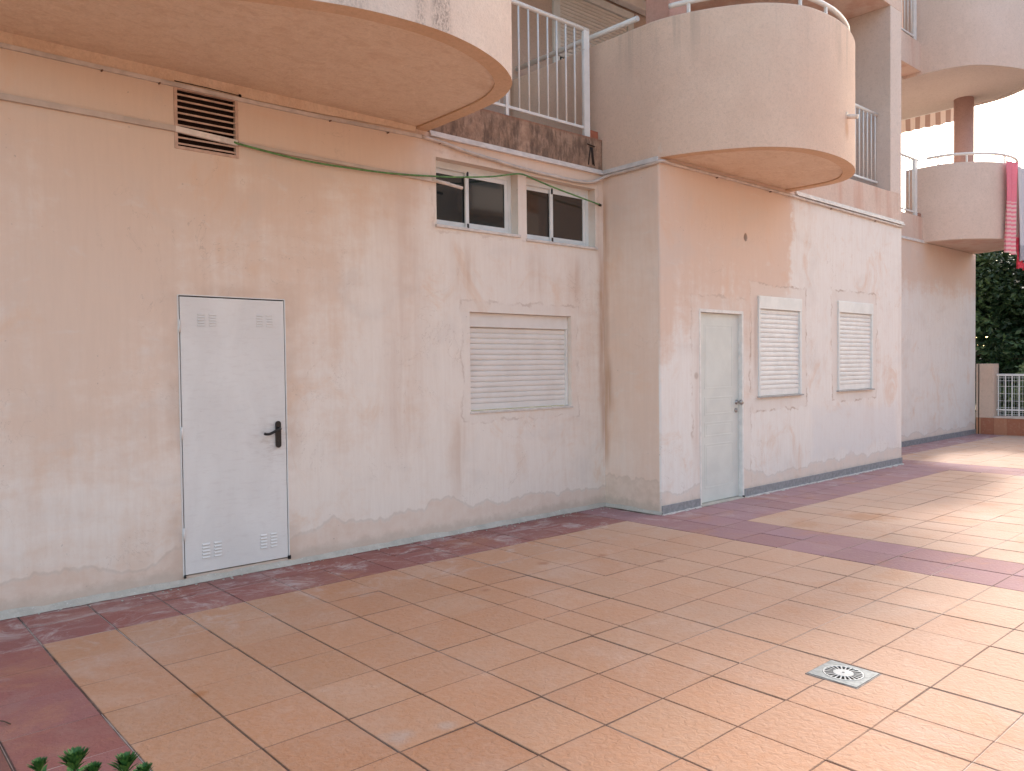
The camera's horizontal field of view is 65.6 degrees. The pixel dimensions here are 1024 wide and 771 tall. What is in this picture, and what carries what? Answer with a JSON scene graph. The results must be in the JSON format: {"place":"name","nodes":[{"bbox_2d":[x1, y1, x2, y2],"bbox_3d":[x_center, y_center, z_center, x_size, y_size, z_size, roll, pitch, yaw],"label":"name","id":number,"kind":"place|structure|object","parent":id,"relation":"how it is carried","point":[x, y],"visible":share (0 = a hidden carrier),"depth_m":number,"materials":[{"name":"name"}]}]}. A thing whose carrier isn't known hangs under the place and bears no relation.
{"place":"outdoors","nodes":[
{"label":"outdoors","id":0,"kind":"place"},
{"bbox_2d":[0,434,1023,770],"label":"paving","id":1,"kind":"structure","parent":0,"point":[958,558],"depth_m":4.37,"materials":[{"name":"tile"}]},
{"bbox_2d":[27,757,47,770],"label":"shrub","id":2,"kind":"object","parent":1,"relation":"on","point":[38,763],"visible":1,"depth_m":1.75,"materials":[{"name":"green plant"}]},
{"bbox_2d":[57,745,101,770],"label":"shrub","id":3,"kind":"object","parent":1,"relation":"on","point":[72,758],"visible":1,"depth_m":1.75,"materials":[{"name":"green plant"}]},
{"bbox_2d":[107,750,153,770],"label":"shrub","id":4,"kind":"object","parent":1,"relation":"on","point":[125,760],"visible":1,"depth_m":1.75,"materials":[{"name":"green plant"}]},
{"bbox_2d":[0,0,1023,619],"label":"apartment building","id":5,"kind":"structure","parent":1,"relation":"on","point":[218,360],"depth_m":7.26,"materials":[{"name":"paint"}]},
{"bbox_2d":[0,42,421,137],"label":"cable conduit","id":6,"kind":"object","parent":5,"relation":"attached to","point":[102,68],"visible":1,"depth_m":5.71,"materials":[{"name":"plastic"}]},
{"bbox_2d":[0,93,462,189],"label":"cable trunking","id":7,"kind":"object","parent":5,"relation":"attached to","point":[103,115],"visible":1,"depth_m":5.65,"materials":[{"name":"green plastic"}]},
{"bbox_2d":[177,294,290,578],"bbox_3d":[-2.060,0.358,5.967,0.829,2.044,0.102,-2,2,-42],"label":"service door","id":8,"kind":"structure","parent":5,"relation":"in","point":[232,352],"depth_m":5.96,"materials":[{"name":"white metal"}]},
{"bbox_2d":[234,141,601,206],"bbox_3d":[-0.545,-1.936,7.260,4.076,0.261,0.044,-2,2,-42],"label":"green cable","id":9,"kind":"object","parent":5,"relation":"attached to","point":[309,161],"visible":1,"depth_m":6.91,"materials":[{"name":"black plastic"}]},
{"bbox_2d":[435,160,520,237],"bbox_3d":[-0.357,-1.761,7.561,1.028,0.632,0.184,-2,2,-42],"label":"window","id":10,"kind":"structure","parent":5,"relation":"in","point":[483,205],"depth_m":7.60,"materials":[{"name":"white paint"}]},
{"bbox_2d":[470,312,572,413],"bbox_3d":[0.084,-0.228,7.945,1.377,0.957,0.122,-2,2,-42],"label":"shuttered window","id":11,"kind":"structure","parent":5,"relation":"in","point":[514,369],"depth_m":7.95,"materials":[{"name":"white plastic"}]},
{"bbox_2d":[526,178,597,249],"bbox_3d":[0.477,-1.778,8.300,1.040,0.655,0.184,-2,2,-42],"label":"window","id":12,"kind":"structure","parent":5,"relation":"in","point":[554,216],"depth_m":8.34,"materials":[{"name":"white paint"}]},
{"bbox_2d":[587,143,594,165],"bbox_3d":[0.848,-2.471,8.514,0.116,0.222,0.010,-2,2,-41],"label":"rusty bracket","id":13,"kind":"object","parent":5,"relation":"attached to","point":[592,154],"visible":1,"depth_m":8.52,"materials":[{"name":"black metal"}]},
{"bbox_2d":[552,0,633,62],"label":"awning","id":14,"kind":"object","parent":5,"relation":"in","point":[595,15],"depth_m":10.61,"materials":[{"name":"beige fabric"}]},
{"bbox_2d":[421,135,902,227],"bbox_3d":[2.528,-2.260,9.473,8.201,0.165,0.816,-2,2,-41],"label":"flexible pipe","id":15,"kind":"object","parent":5,"relation":"attached to","point":[447,144],"visible":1,"depth_m":8.36,"materials":[{"name":"plastic"}]},
{"bbox_2d":[699,309,745,506],"bbox_3d":[2.330,0.231,8.895,0.858,2.144,0.146,-2,2,-42],"label":"panelled door","id":16,"kind":"structure","parent":5,"relation":"in","point":[721,332],"depth_m":8.94,"materials":[{"name":"metal"}]},
{"bbox_2d":[757,296,803,397],"bbox_3d":[3.256,-0.466,9.672,1.038,1.201,0.076,-2,2,-42],"label":"shuttered window","id":17,"kind":"structure","parent":5,"relation":"in","point":[777,374],"depth_m":9.67,"materials":[{"name":"white paint"}]},
{"bbox_2d":[837,301,874,391],"bbox_3d":[4.737,-0.536,10.983,1.080,1.216,0.076,-2,2,-42],"label":"shuttered window","id":18,"kind":"structure","parent":5,"relation":"in","point":[854,341],"depth_m":10.97,"materials":[{"name":"white paint"}]},
{"bbox_2d":[901,108,953,133],"bbox_3d":[9.051,-6.460,18.640,1.528,0.730,2.510,-2,2,-41],"label":"awning","id":19,"kind":"object","parent":5,"relation":"attached to","point":[927,120],"visible":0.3,"depth_m":18.85,"materials":[{"name":"orange fabric"}]},
{"bbox_2d":[1004,160,1017,254],"bbox_3d":[9.139,-3.244,14.548,0.404,1.690,0.083,-1,2,-27],"label":"towel","id":20,"kind":"object","parent":5,"relation":"hanging from","point":[1011,211],"visible":1,"depth_m":14.52,"materials":[{"name":"pink fabric"}]},
{"bbox_2d":[1016,237,1023,269],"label":"towel","id":21,"kind":"object","parent":5,"relation":"hanging from","point":[1019,264],"visible":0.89,"depth_m":14.63,"materials":[{"name":"red fabric"}]},
{"bbox_2d":[1018,166,1023,262],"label":"towel","id":22,"kind":"object","parent":5,"relation":"hanging from","point":[1021,207],"visible":1,"depth_m":14.65,"materials":[{"name":"fabric"}]},
{"bbox_2d":[805,660,880,688],"bbox_3d":[1.645,1.431,3.949,0.264,0.014,0.264,-2,2,-41],"label":"floor drain","id":23,"kind":"object","parent":1,"relation":"on","point":[844,674],"visible":1,"depth_m":3.93,"materials":[{"name":"metal"}]},
{"bbox_2d":[976,364,1023,435],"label":"boundary wall","id":24,"kind":"structure","parent":1,"relation":"on","point":[989,420],"depth_m":16.61,"materials":[{"name":"beige paint"}]},
{"bbox_2d":[996,374,1023,415],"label":"metal fence","id":25,"kind":"object","parent":24,"relation":"on","point":[1003,393],"visible":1,"depth_m":16.43,"materials":[{"name":"white metal"}]},
{"bbox_2d":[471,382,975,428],"bbox_3d":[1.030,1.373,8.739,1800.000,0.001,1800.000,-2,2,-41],"label":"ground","id":26,"kind":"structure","parent":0,"point":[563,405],"depth_m":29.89,"materials":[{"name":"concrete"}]},
{"bbox_2d":[975,253,1022,398],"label":"broadleaf tree","id":27,"kind":"object","parent":26,"relation":"on","point":[989,338],"visible":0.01,"depth_m":21.84,"materials":[{"name":"green plant"}]},
{"bbox_2d":[975,250,1023,396],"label":"broadleaf tree","id":28,"kind":"object","parent":26,"relation":"on","point":[992,273],"visible":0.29,"depth_m":18.41,"materials":[{"name":"green plant"}]},
{"bbox_2d":[975,382,1023,415],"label":"bush","id":29,"kind":"object","parent":26,"relation":"on","point":[1008,404],"visible":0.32,"depth_m":17.92,"materials":[{"name":"green plant"}]},
{"bbox_2d":[975,255,1023,403],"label":"broadleaf tree","id":30,"kind":"object","parent":26,"relation":"on","point":[998,346],"visible":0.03,"depth_m":21.09,"materials":[{"name":"green plant"}]},
{"bbox_2d":[984,257,1023,378],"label":"broadleaf tree","id":31,"kind":"object","parent":26,"relation":"on","point":[1019,304],"visible":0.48,"depth_m":18.59,"materials":[{"name":"green plant"}]},
{"bbox_2d":[1006,362,1023,414],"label":"bush","id":32,"kind":"object","parent":26,"relation":"on","point":[1021,382],"visible":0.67,"depth_m":17.05,"materials":[{"name":"green plant"}]},
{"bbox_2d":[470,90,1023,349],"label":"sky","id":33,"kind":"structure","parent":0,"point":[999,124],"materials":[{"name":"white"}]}
]}

